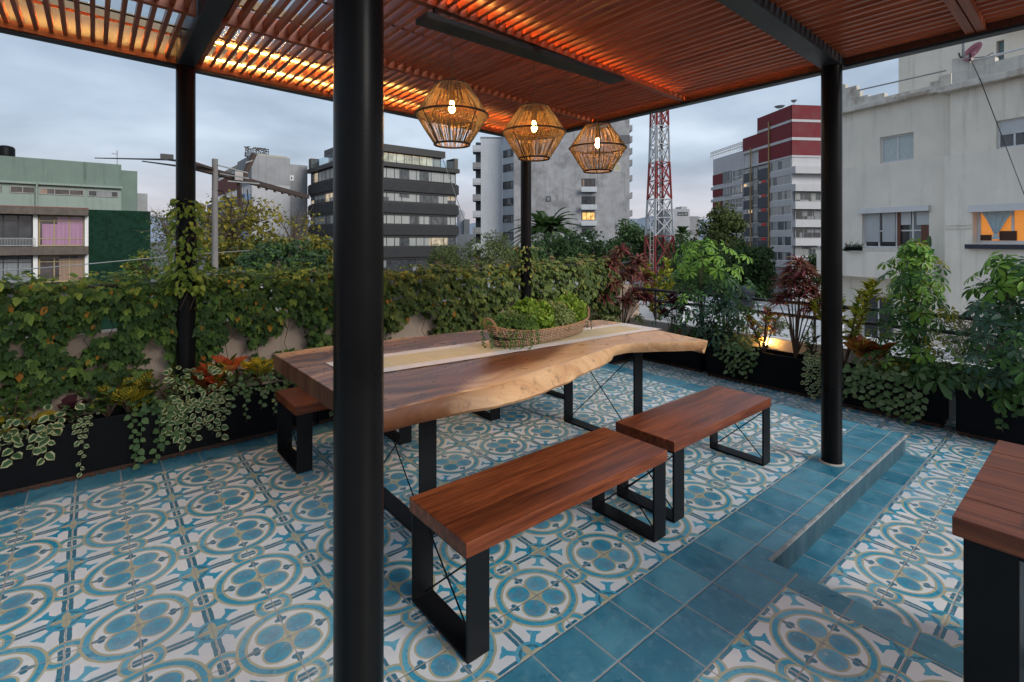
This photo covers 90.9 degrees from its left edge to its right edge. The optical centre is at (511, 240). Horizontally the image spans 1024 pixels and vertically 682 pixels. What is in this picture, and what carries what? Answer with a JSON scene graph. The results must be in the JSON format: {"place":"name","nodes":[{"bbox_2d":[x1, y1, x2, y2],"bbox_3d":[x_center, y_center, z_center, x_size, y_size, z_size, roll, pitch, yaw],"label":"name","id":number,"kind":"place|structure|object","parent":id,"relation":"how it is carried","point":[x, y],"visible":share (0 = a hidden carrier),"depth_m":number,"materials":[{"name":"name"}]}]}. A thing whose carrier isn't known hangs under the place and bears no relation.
{"place":"outdoors","nodes":[
{"label":"outdoors","id":0,"kind":"place"},
{"bbox_2d":[0,205,88,334],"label":"office block","id":1,"kind":"structure","parent":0,"point":[36,236],"depth_m":37.40,"materials":[{"name":"white paint"}]},
{"bbox_2d":[0,214,32,244],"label":"window","id":2,"kind":"structure","parent":1,"relation":"in","point":[11,226],"depth_m":36.63,"materials":[{"name":"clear glass"}]},
{"bbox_2d":[0,255,32,283],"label":"window","id":3,"kind":"structure","parent":1,"relation":"in","point":[7,262],"depth_m":36.59,"materials":[{"name":"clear glass"}]},
{"bbox_2d":[38,215,83,245],"bbox_3d":[-34.064,-0.716,38.163,2.591,2.298,0.081,0,0,-40],"label":"window","id":4,"kind":"structure","parent":1,"relation":"in","point":[53,230],"depth_m":38.10,"materials":[{"name":"pink glass"}]},
{"bbox_2d":[38,254,83,282],"bbox_3d":[-34.064,2.120,38.163,2.591,2.054,0.081,0,0,-40],"label":"window","id":5,"kind":"structure","parent":1,"relation":"in","point":[43,260],"depth_m":38.14,"materials":[{"name":"brown glass"}]},
{"bbox_2d":[0,155,147,210],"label":"apartment building","id":6,"kind":"structure","parent":0,"point":[25,181],"depth_m":44.64,"materials":[{"name":"green concrete"}]},
{"bbox_2d":[207,154,307,310],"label":"apartment building","id":7,"kind":"structure","parent":0,"point":[281,171],"depth_m":80.98,"materials":[{"name":"grey concrete"}]},
{"bbox_2d":[307,144,459,299],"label":"office building","id":8,"kind":"structure","parent":0,"point":[421,210],"depth_m":77.71,"materials":[{"name":"stone"}]},
{"bbox_2d":[384,152,440,166],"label":"window","id":9,"kind":"structure","parent":8,"relation":"in","point":[388,156],"depth_m":79.09,"materials":[{"name":"white glass"}]},
{"bbox_2d":[384,259,453,274],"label":"window","id":10,"kind":"structure","parent":8,"relation":"in","point":[388,264],"depth_m":76.10,"materials":[{"name":"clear glass"}]},
{"bbox_2d":[384,167,455,183],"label":"window","id":11,"kind":"structure","parent":8,"relation":"in","point":[389,172],"depth_m":77.73,"materials":[{"name":"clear glass"}]},
{"bbox_2d":[384,192,455,204],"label":"window","id":12,"kind":"structure","parent":8,"relation":"in","point":[395,197],"depth_m":77.73,"materials":[{"name":"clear glass"}]},
{"bbox_2d":[384,215,455,224],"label":"window","id":13,"kind":"structure","parent":8,"relation":"in","point":[388,219],"depth_m":77.84,"materials":[{"name":"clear glass"}]},
{"bbox_2d":[384,237,455,246],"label":"window","id":14,"kind":"structure","parent":8,"relation":"in","point":[388,241],"depth_m":77.73,"materials":[{"name":"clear glass"}]},
{"bbox_2d":[151,242,699,324],"bbox_3d":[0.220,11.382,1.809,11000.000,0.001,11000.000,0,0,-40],"label":"ground","id":15,"kind":"structure","parent":0,"point":[161,250],"depth_m":283.76,"materials":[{"name":"grey"}]},
{"bbox_2d":[89,209,150,329],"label":"tiled wall","id":16,"kind":"structure","parent":15,"relation":"on","point":[114,235],"depth_m":39.93,"materials":[{"name":"green tile"}]},
{"bbox_2d":[119,248,168,280],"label":"street tree","id":17,"kind":"object","parent":15,"relation":"on","point":[147,269],"visible":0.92,"depth_m":26.53,"materials":[{"name":"green plant"}]},
{"bbox_2d":[136,202,175,264],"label":"street tree","id":18,"kind":"object","parent":15,"relation":"on","point":[164,230],"visible":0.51,"depth_m":32.84,"materials":[{"name":"green plant"}]},
{"bbox_2d":[164,189,289,303],"bbox_3d":[-11.751,4.604,21.024,4.523,13.564,4.222,0,0,31],"label":"street tree","id":19,"kind":"object","parent":15,"relation":"on","point":[225,223],"visible":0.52,"depth_m":20.72,"materials":[{"name":"green plant"}]},
{"bbox_2d":[205,234,293,289],"bbox_3d":[-9.806,5.571,19.099,3.324,11.628,3.107,0,0,-16],"label":"street tree","id":20,"kind":"object","parent":15,"relation":"on","point":[226,258],"visible":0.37,"depth_m":18.23,"materials":[{"name":"green plant"}]},
{"bbox_2d":[196,153,308,279],"bbox_3d":[-7.567,4.456,16.015,0.934,13.853,8.844,0,0,-4],"label":"utility pole","id":21,"kind":"object","parent":15,"relation":"on","point":[240,177],"visible":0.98,"depth_m":13.29,"materials":[{"name":"grey metal"}]},
{"bbox_2d":[235,240,330,312],"bbox_3d":[-7.741,5.675,17.133,3.028,11.418,2.894,0,0,-40],"label":"street tree","id":22,"kind":"object","parent":15,"relation":"on","point":[288,254],"visible":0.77,"depth_m":16.70,"materials":[{"name":"green plant"}]},
{"bbox_2d":[265,203,324,295],"bbox_3d":[-10.297,4.727,23.844,2.768,13.313,3.106,0,0,-40],"label":"street tree","id":23,"kind":"object","parent":15,"relation":"on","point":[295,231],"visible":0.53,"depth_m":23.98,"materials":[{"name":"green plant"}]},
{"bbox_2d":[300,233,332,283],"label":"street tree","id":24,"kind":"object","parent":15,"relation":"on","point":[323,246],"visible":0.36,"depth_m":20.57,"materials":[{"name":"green plant"}]},
{"bbox_2d":[425,243,474,276],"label":"street tree","id":25,"kind":"object","parent":15,"relation":"on","point":[445,256],"visible":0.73,"depth_m":16.89,"materials":[{"name":"green plant"}]},
{"bbox_2d":[460,228,520,287],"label":"street tree","id":26,"kind":"object","parent":15,"relation":"on","point":[490,257],"visible":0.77,"depth_m":17.57,"materials":[{"name":"green plant"}]},
{"bbox_2d":[507,207,584,279],"bbox_3d":[2.725,4.391,39.823,6.625,13.982,6.940,0,0,21],"label":"palm tree","id":27,"kind":"object","parent":15,"relation":"on","point":[545,223],"visible":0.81,"depth_m":39.39,"materials":[{"name":"green plant"}]},
{"bbox_2d":[531,227,619,282],"bbox_3d":[3.348,5.297,29.769,5.753,12.183,5.649,0,0,-40],"label":"street tree","id":28,"kind":"object","parent":15,"relation":"on","point":[565,247],"visible":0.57,"depth_m":29.04,"materials":[{"name":"green plant"}]},
{"bbox_2d":[611,218,667,271],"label":"street tree","id":29,"kind":"object","parent":15,"relation":"on","point":[631,233],"visible":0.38,"depth_m":55.07,"materials":[{"name":"green plant"}]},
{"bbox_2d":[643,110,674,278],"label":"lattice mast","id":30,"kind":"object","parent":15,"relation":"on","point":[655,163],"visible":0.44,"depth_m":47.64,"materials":[{"name":"red metal"}]},
{"bbox_2d":[661,238,743,289],"bbox_3d":[12.720,5.614,34.128,5.337,11.549,5.218,0,0,-16],"label":"street tree","id":31,"kind":"object","parent":15,"relation":"on","point":[673,265],"visible":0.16,"depth_m":33.69,"materials":[{"name":"green plant"}]},
{"bbox_2d":[693,201,750,256],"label":"street tree","id":32,"kind":"object","parent":15,"relation":"on","point":[727,222],"visible":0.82,"depth_m":45.11,"materials":[{"name":"green plant"}]},
{"bbox_2d":[713,239,779,298],"bbox_3d":[13.885,5.639,30.086,4.226,11.493,3.917,0,0,-40],"label":"street tree","id":33,"kind":"object","parent":15,"relation":"on","point":[759,270],"visible":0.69,"depth_m":29.08,"materials":[{"name":"green plant"}]},
{"bbox_2d":[817,47,1023,348],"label":"cream house","id":34,"kind":"structure","parent":15,"relation":"on","point":[933,160],"depth_m":20.11,"materials":[{"name":"beige concrete"}]},
{"bbox_2d":[862,296,893,340],"bbox_3d":[16.246,3.511,22.318,0.080,2.068,1.344,0,0,-25],"label":"window","id":35,"kind":"structure","parent":34,"relation":"in","point":[871,318],"depth_m":22.45,"materials":[{"name":"grey glass"}]},
{"bbox_2d":[864,211,928,247],"bbox_3d":[16.567,-0.496,21.723,0.080,1.678,2.585,0,0,-25],"label":"window","id":36,"kind":"structure","parent":34,"relation":"in","point":[908,232],"depth_m":21.45,"materials":[{"name":"white glass"}]},
{"bbox_2d":[881,132,913,162],"bbox_3d":[16.597,-3.947,21.659,0.080,1.153,1.300,0,0,-25],"label":"window","id":37,"kind":"structure","parent":34,"relation":"in","point":[895,148],"depth_m":21.66,"materials":[{"name":"white glass"}]},
{"bbox_2d":[977,210,1023,242],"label":"window","id":38,"kind":"structure","parent":34,"relation":"in","point":[1015,222],"depth_m":18.22,"materials":[{"name":"orange glass"}]},
{"bbox_2d":[856,336,995,366],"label":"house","id":39,"kind":"structure","parent":15,"relation":"on","point":[945,355],"depth_m":15.89,"materials":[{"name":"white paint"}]},
{"bbox_2d":[928,308,1007,365],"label":"bougainvillea","id":40,"kind":"object","parent":39,"relation":"on","point":[961,325],"visible":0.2,"depth_m":9.47,"materials":[{"name":"green plant"}]},
{"bbox_2d":[899,30,1023,92],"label":"house","id":41,"kind":"structure","parent":15,"relation":"on","point":[923,63],"depth_m":23.89,"materials":[{"name":"concrete"}]},
{"bbox_2d":[151,215,712,241],"bbox_3d":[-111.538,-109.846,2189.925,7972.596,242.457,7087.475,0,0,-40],"label":"hills","id":42,"kind":"structure","parent":0,"point":[639,221],"depth_m":3925.92,"materials":[{"name":"grey"}]},
{"bbox_2d":[0,0,898,222],"label":"sky","id":43,"kind":"structure","parent":0,"point":[58,102],"materials":[{"name":"grey"}]},
{"bbox_2d":[456,210,474,287],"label":"building","id":44,"kind":"structure","parent":0,"point":[464,236],"depth_m":120.18,"materials":[{"name":"grey concrete"}]},
{"bbox_2d":[0,360,995,681],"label":"terrace floor","id":45,"kind":"structure","parent":0,"point":[214,564],"depth_m":2.18,"materials":[{"name":"tile"}]},
{"bbox_2d":[0,408,138,497],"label":"planter box","id":46,"kind":"object","parent":45,"relation":"on","point":[108,441],"visible":0.61,"depth_m":2.88,"materials":[{"name":"paint"}]},
{"bbox_2d":[0,384,40,427],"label":"leafy plant","id":47,"kind":"object","parent":46,"relation":"on","point":[26,407],"visible":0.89,"depth_m":2.79,"materials":[{"name":"green plant"}]},
{"bbox_2d":[0,403,84,468],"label":"variegated trailing plant","id":48,"kind":"object","parent":46,"relation":"in","point":[41,437],"visible":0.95,"depth_m":2.75,"materials":[{"name":"green plant"}]},
{"bbox_2d":[74,373,137,416],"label":"leafy plant","id":49,"kind":"object","parent":46,"relation":"on","point":[107,410],"visible":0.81,"depth_m":3.03,"materials":[{"name":"green plant"}]},
{"bbox_2d":[94,369,155,412],"bbox_3d":[-2.360,0.967,3.084,0.313,0.251,0.365,0,0,-40],"label":"croton","id":50,"kind":"object","parent":46,"relation":"in","point":[123,393],"visible":0.86,"depth_m":3.09,"materials":[{"name":"yellow plant"}]},
{"bbox_2d":[139,381,316,464],"bbox_3d":[-1.909,1.214,3.481,1.060,0.336,0.154,0,0,-40],"label":"planter box","id":51,"kind":"object","parent":45,"relation":"on","point":[262,421],"visible":0.48,"depth_m":3.39,"materials":[{"name":"paint"}]},
{"bbox_2d":[124,392,193,469],"bbox_3d":[-2.183,1.167,3.148,0.346,0.428,0.207,0,0,-23],"label":"peperomia","id":52,"kind":"object","parent":51,"relation":"in","point":[145,409],"visible":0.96,"depth_m":3.09,"materials":[{"name":"green plant"}]},
{"bbox_2d":[144,366,196,398],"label":"leafy plant","id":53,"kind":"object","parent":51,"relation":"on","point":[176,378],"visible":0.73,"depth_m":3.23,"materials":[{"name":"green plant"}]},
{"bbox_2d":[159,363,237,450],"bbox_3d":[-2.049,1.065,3.299,0.447,0.518,0.309,0,0,-40],"label":"variegated trailing plant","id":54,"kind":"object","parent":51,"relation":"in","point":[217,399],"visible":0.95,"depth_m":3.24,"materials":[{"name":"green plant"}]},
{"bbox_2d":[190,353,248,392],"bbox_3d":[-1.973,0.944,3.410,0.382,0.300,0.390,0,0,-40],"label":"croton","id":55,"kind":"object","parent":51,"relation":"in","point":[231,364],"visible":0.73,"depth_m":3.38,"materials":[{"name":"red plant"}]},
{"bbox_2d":[220,372,285,421],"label":"trailing plant","id":56,"kind":"object","parent":51,"relation":"in","point":[266,389],"visible":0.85,"depth_m":3.47,"materials":[{"name":"green plant"}]},
{"bbox_2d":[238,357,273,385],"bbox_3d":[-1.776,0.930,3.585,0.353,0.208,0.334,0,0,-40],"label":"croton","id":57,"kind":"object","parent":51,"relation":"in","point":[256,366],"visible":0.88,"depth_m":3.56,"materials":[{"name":"yellow plant"}]},
{"bbox_2d":[276,387,411,473],"bbox_3d":[-1.113,1.182,3.376,0.770,0.400,0.426,0,0,-40],"label":"bench","id":58,"kind":"object","parent":45,"relation":"on","point":[300,404],"visible":0.58,"depth_m":3.13,"materials":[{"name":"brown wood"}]},
{"bbox_2d":[273,320,707,534],"bbox_3d":[0.005,1.010,3.080,2.381,0.744,1.385,0,0,-40],"label":"dining table","id":59,"kind":"object","parent":45,"relation":"on","point":[425,398],"visible":0.64,"depth_m":2.50,"materials":[{"name":"brown wood"}]},
{"bbox_2d":[326,323,658,371],"bbox_3d":[0.054,0.634,3.105,2.241,0.004,0.375,0,0,-34],"label":"table runner","id":60,"kind":"object","parent":59,"relation":"on","point":[395,361],"visible":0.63,"depth_m":2.90,"materials":[{"name":"white fabric"}]},
{"bbox_2d":[483,306,589,346],"bbox_3d":[0.190,0.540,3.271,0.950,0.179,0.374,0,0,-40],"label":"basket","id":61,"kind":"object","parent":60,"relation":"on","point":[553,333],"visible":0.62,"depth_m":3.02,"materials":[{"name":"wicker"}]},
{"bbox_2d":[480,311,540,349],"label":"trailing plant","id":62,"kind":"object","parent":61,"relation":"in","point":[523,324],"visible":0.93,"depth_m":2.95,"materials":[{"name":"green plant"}]},
{"bbox_2d":[506,296,557,329],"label":"box plant","id":63,"kind":"object","parent":61,"relation":"in","point":[543,311],"visible":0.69,"depth_m":3.12,"materials":[{"name":"green plant"}]},
{"bbox_2d":[547,300,576,330],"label":"pale box plant","id":64,"kind":"object","parent":61,"relation":"in","point":[566,314],"visible":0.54,"depth_m":3.23,"materials":[{"name":"green plant"}]},
{"bbox_2d":[549,291,587,322],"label":"box plant","id":65,"kind":"object","parent":61,"relation":"in","point":[574,304],"visible":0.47,"depth_m":3.41,"materials":[{"name":"green plant"}]},
{"bbox_2d":[0,0,1023,681],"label":"pergola","id":66,"kind":"object","parent":45,"relation":"on","point":[374,64],"visible":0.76,"depth_m":2.85,"materials":[{"name":"paint"}]},
{"bbox_2d":[152,195,217,309],"bbox_3d":[-2.198,0.082,3.393,0.359,0.762,0.344,0,0,5],"label":"creeper","id":67,"kind":"object","parent":66,"relation":"attached to","point":[199,287],"visible":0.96,"depth_m":3.35,"materials":[{"name":"green plant"}]},
{"bbox_2d":[416,7,624,84],"bbox_3d":[0.140,-1.126,2.978,1.530,0.087,0.116,0,0,-40],"label":"lamp rail","id":68,"kind":"object","parent":66,"relation":"hanging from","point":[433,20],"visible":1,"depth_m":2.83,"materials":[{"name":"metal"}]},
{"bbox_2d":[414,31,488,148],"bbox_3d":[-0.310,-0.786,2.604,0.382,0.594,0.382,0,0,-40],"label":"pendant lamp","id":69,"kind":"object","parent":68,"relation":"hanging from","point":[451,95],"visible":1,"depth_m":2.52,"materials":[{"name":"wicker"}]},
{"bbox_2d":[502,56,566,161],"bbox_3d":[0.130,-0.780,2.969,0.382,0.606,0.382,0,0,-40],"label":"pendant lamp","id":70,"kind":"object","parent":68,"relation":"hanging from","point":[560,131],"visible":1,"depth_m":2.89,"materials":[{"name":"wicker"}]},
{"bbox_2d":[569,76,626,173],"bbox_3d":[0.566,-0.767,3.331,0.382,0.632,0.382,0,0,-40],"label":"pendant lamp","id":71,"kind":"object","parent":68,"relation":"hanging from","point":[598,139],"visible":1,"depth_m":3.25,"materials":[{"name":"wicker"}]},
{"bbox_2d":[511,245,542,286],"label":"creeper","id":72,"kind":"object","parent":66,"relation":"attached to","point":[518,259],"visible":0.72,"depth_m":5.31,"materials":[{"name":"green plant"}]},
{"bbox_2d":[409,427,666,663],"bbox_3d":[0.168,1.182,2.145,1.140,0.400,0.384,0,0,-40],"label":"bench","id":73,"kind":"object","parent":45,"relation":"on","point":[472,519],"visible":1,"depth_m":1.95,"materials":[{"name":"brown wood"}]},
{"bbox_2d":[608,353,632,364],"bbox_3d":[1.336,1.337,6.350,0.880,0.350,0.280,0,0,-40],"label":"planter box","id":74,"kind":"object","parent":45,"relation":"on","point":[620,358],"visible":0.12,"depth_m":6.17,"materials":[{"name":"paint"}]},
{"bbox_2d":[591,242,657,323],"bbox_3d":[1.475,0.610,6.524,1.228,1.172,0.562,0,0,-40],"label":"dracaena","id":75,"kind":"object","parent":74,"relation":"on","point":[634,273],"visible":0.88,"depth_m":6.44,"materials":[{"name":"red plant"}]},
{"bbox_2d":[643,331,705,371],"bbox_3d":[1.971,1.330,6.137,0.224,0.364,0.820,0,0,-40],"label":"planter box","id":76,"kind":"object","parent":45,"relation":"on","point":[692,360],"visible":0.53,"depth_m":5.94,"materials":[{"name":"paint"}]},
{"bbox_2d":[641,257,675,319],"bbox_3d":[1.998,0.710,6.896,0.511,0.970,0.512,0,0,9],"label":"croton","id":77,"kind":"object","parent":76,"relation":"on","point":[662,285],"visible":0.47,"depth_m":6.80,"materials":[{"name":"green plant"}]},
{"bbox_2d":[652,237,766,346],"bbox_3d":[2.261,0.581,5.762,1.069,1.242,1.184,0,0,-40],"label":"umbrella plant","id":78,"kind":"object","parent":76,"relation":"in","point":[683,264],"visible":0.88,"depth_m":5.67,"materials":[{"name":"green plant"}]},
{"bbox_2d":[616,385,770,522],"bbox_3d":[1.088,1.182,2.935,1.074,0.400,0.360,0,0,-40],"label":"bench","id":79,"kind":"object","parent":45,"relation":"on","point":[675,428],"visible":0.85,"depth_m":2.78,"materials":[{"name":"brown wood"}]},
{"bbox_2d":[706,342,820,397],"bbox_3d":[2.602,1.330,5.289,0.224,0.364,1.090,0,0,-40],"label":"planter box","id":80,"kind":"object","parent":45,"relation":"on","point":[782,371],"visible":0.65,"depth_m":5.13,"materials":[{"name":"paint"}]},
{"bbox_2d":[698,276,761,351],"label":"umbrella plant","id":81,"kind":"object","parent":80,"relation":"in","point":[723,303],"visible":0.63,"depth_m":5.54,"materials":[{"name":"green plant"}]},
{"bbox_2d":[712,332,760,378],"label":"trailing plant","id":82,"kind":"object","parent":80,"relation":"in","point":[741,347],"visible":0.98,"depth_m":5.33,"materials":[{"name":"green plant"}]},
{"bbox_2d":[743,306,783,351],"bbox_3d":[2.630,0.941,5.297,0.400,0.517,0.361,0,0,-40],"label":"croton","id":83,"kind":"object","parent":80,"relation":"on","point":[767,319],"visible":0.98,"depth_m":5.27,"materials":[{"name":"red plant"}]},
{"bbox_2d":[762,254,820,357],"bbox_3d":[2.895,0.668,5.067,0.441,1.062,0.721,0,0,-40],"label":"dracaena","id":84,"kind":"object","parent":80,"relation":"on","point":[797,282],"visible":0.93,"depth_m":5.07,"materials":[{"name":"red plant"}]},
{"bbox_2d":[800,352,820,398],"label":"variegated trailing plant","id":85,"kind":"object","parent":80,"relation":"in","point":[810,362],"visible":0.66,"depth_m":4.73,"materials":[{"name":"green plant"}]},
{"bbox_2d":[768,434,907,561],"bbox_3d":[1.957,1.386,2.880,2.200,0.012,0.012,0,0,-40],"label":"step edge","id":86,"kind":"object","parent":45,"relation":"on","point":[783,548],"visible":1,"depth_m":2.63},
{"bbox_2d":[843,362,948,427],"bbox_3d":[3.269,1.330,4.433,0.224,0.364,0.840,0,0,-40],"label":"planter box","id":87,"kind":"object","parent":45,"relation":"on","point":[936,413],"visible":0.45,"depth_m":4.21,"materials":[{"name":"paint"}]},
{"bbox_2d":[808,278,885,366],"bbox_3d":[3.115,0.721,4.733,0.565,0.955,0.604,0,0,-40],"label":"croton","id":88,"kind":"object","parent":87,"relation":"on","point":[858,313],"visible":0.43,"depth_m":4.65,"materials":[{"name":"green plant"}]},
{"bbox_2d":[843,334,896,363],"bbox_3d":[3.185,0.983,4.489,0.397,0.254,0.430,0,0,-40],"label":"croton","id":89,"kind":"object","parent":87,"relation":"in","point":[855,343],"visible":0.81,"depth_m":4.46,"materials":[{"name":"orange plant"}]},
{"bbox_2d":[843,357,928,424],"bbox_3d":[3.170,1.278,4.352,0.652,0.477,0.352,0,0,36],"label":"trailing plant","id":90,"kind":"object","parent":87,"relation":"in","point":[893,374],"visible":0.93,"depth_m":4.25,"materials":[{"name":"green plant"}]},
{"bbox_2d":[851,238,986,389],"bbox_3d":[3.403,0.597,4.274,0.730,1.229,0.654,0,0,3],"label":"umbrella plant","id":91,"kind":"object","parent":87,"relation":"on","point":[915,281],"visible":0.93,"depth_m":4.22,"materials":[{"name":"green plant"}]},
{"bbox_2d":[952,440,1023,681],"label":"plank table","id":92,"kind":"object","parent":45,"relation":"on","point":[988,521],"visible":1,"depth_m":1.38,"materials":[{"name":"brown wood"}]},
{"bbox_2d":[956,388,1023,444],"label":"planter box","id":93,"kind":"object","parent":45,"relation":"on","point":[977,415],"visible":0.82,"depth_m":3.80,"materials":[{"name":"paint"}]},
{"bbox_2d":[912,359,1023,400],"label":"philodendron","id":94,"kind":"object","parent":93,"relation":"in","point":[951,380],"visible":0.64,"depth_m":3.91,"materials":[{"name":"green plant"}]},
{"bbox_2d":[950,251,1023,414],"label":"umbrella plant","id":95,"kind":"object","parent":93,"relation":"in","point":[1010,352],"visible":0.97,"depth_m":3.67,"materials":[{"name":"green plant"}]},
{"bbox_2d":[984,383,1023,430],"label":"trailing plant","id":96,"kind":"object","parent":93,"relation":"in","point":[1018,412],"visible":0.77,"depth_m":3.66,"materials":[{"name":"green plant"}]},
{"bbox_2d":[473,119,631,294],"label":"tower block","id":97,"kind":"structure","parent":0,"point":[560,178],"depth_m":88.56,"materials":[{"name":"concrete"}]},
{"bbox_2d":[656,207,698,270],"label":"building","id":98,"kind":"structure","parent":0,"point":[682,216],"depth_m":169.99,"materials":[{"name":"grey concrete"}]},
{"bbox_2d":[682,296,844,345],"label":"house","id":99,"kind":"structure","parent":0,"point":[786,330],"depth_m":18.53,"materials":[{"name":"white paint"}]},
{"bbox_2d":[710,105,820,302],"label":"apartment tower","id":100,"kind":"structure","parent":0,"point":[767,181],"depth_m":83.12,"materials":[{"name":"white concrete"}]},
{"bbox_3d":[-0.441,6.472,1.338,10.380,9.820,6.120,0,0,-40],"label":"terrace house","id":101,"kind":"object","parent":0,"visible":0},
{"bbox_2d":[0,283,638,422],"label":"parapet wall","id":102,"kind":"structure","parent":101,"relation":"on","point":[294,336],"depth_m":3.78,"materials":[{"name":"paint"}]},
{"bbox_2d":[0,268,200,428],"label":"creeper","id":103,"kind":"object","parent":102,"relation":"attached to","point":[133,334],"visible":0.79,"depth_m":3.09,"materials":[{"name":"green plant"}]},
{"bbox_2d":[195,261,392,395],"bbox_3d":[-1.752,0.685,4.032,1.564,1.039,0.542,0,0,-40],"label":"creeper","id":104,"kind":"object","parent":102,"relation":"attached to","point":[256,304],"visible":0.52,"depth_m":3.74,"materials":[{"name":"green plant"}]},
{"bbox_2d":[384,257,548,339],"bbox_3d":[-0.472,0.691,5.095,2.007,1.050,0.528,0,0,-40],"label":"creeper","id":105,"kind":"object","parent":102,"relation":"attached to","point":[501,298],"visible":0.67,"depth_m":4.86,"materials":[{"name":"green plant"}]},
{"bbox_2d":[533,253,622,320],"bbox_3d":[0.759,0.681,6.107,1.437,1.042,0.500,0,0,-40],"label":"creeper","id":106,"kind":"object","parent":102,"relation":"attached to","point":[587,286],"visible":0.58,"depth_m":5.99,"materials":[{"name":"green plant"}]},
{"bbox_2d":[630,317,1002,420],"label":"kerb wall","id":107,"kind":"structure","parent":101,"relation":"on","point":[780,343],"depth_m":5.28,"materials":[{"name":"white paint"}]},
{"bbox_2d":[633,287,1008,353],"bbox_3d":[3.483,0.837,4.611,0.038,0.410,5.740,0,0,-40],"label":"railing","id":108,"kind":"object","parent":107,"relation":"on","point":[655,291],"visible":0.41,"depth_m":5.19,"materials":[{"name":"metal"}]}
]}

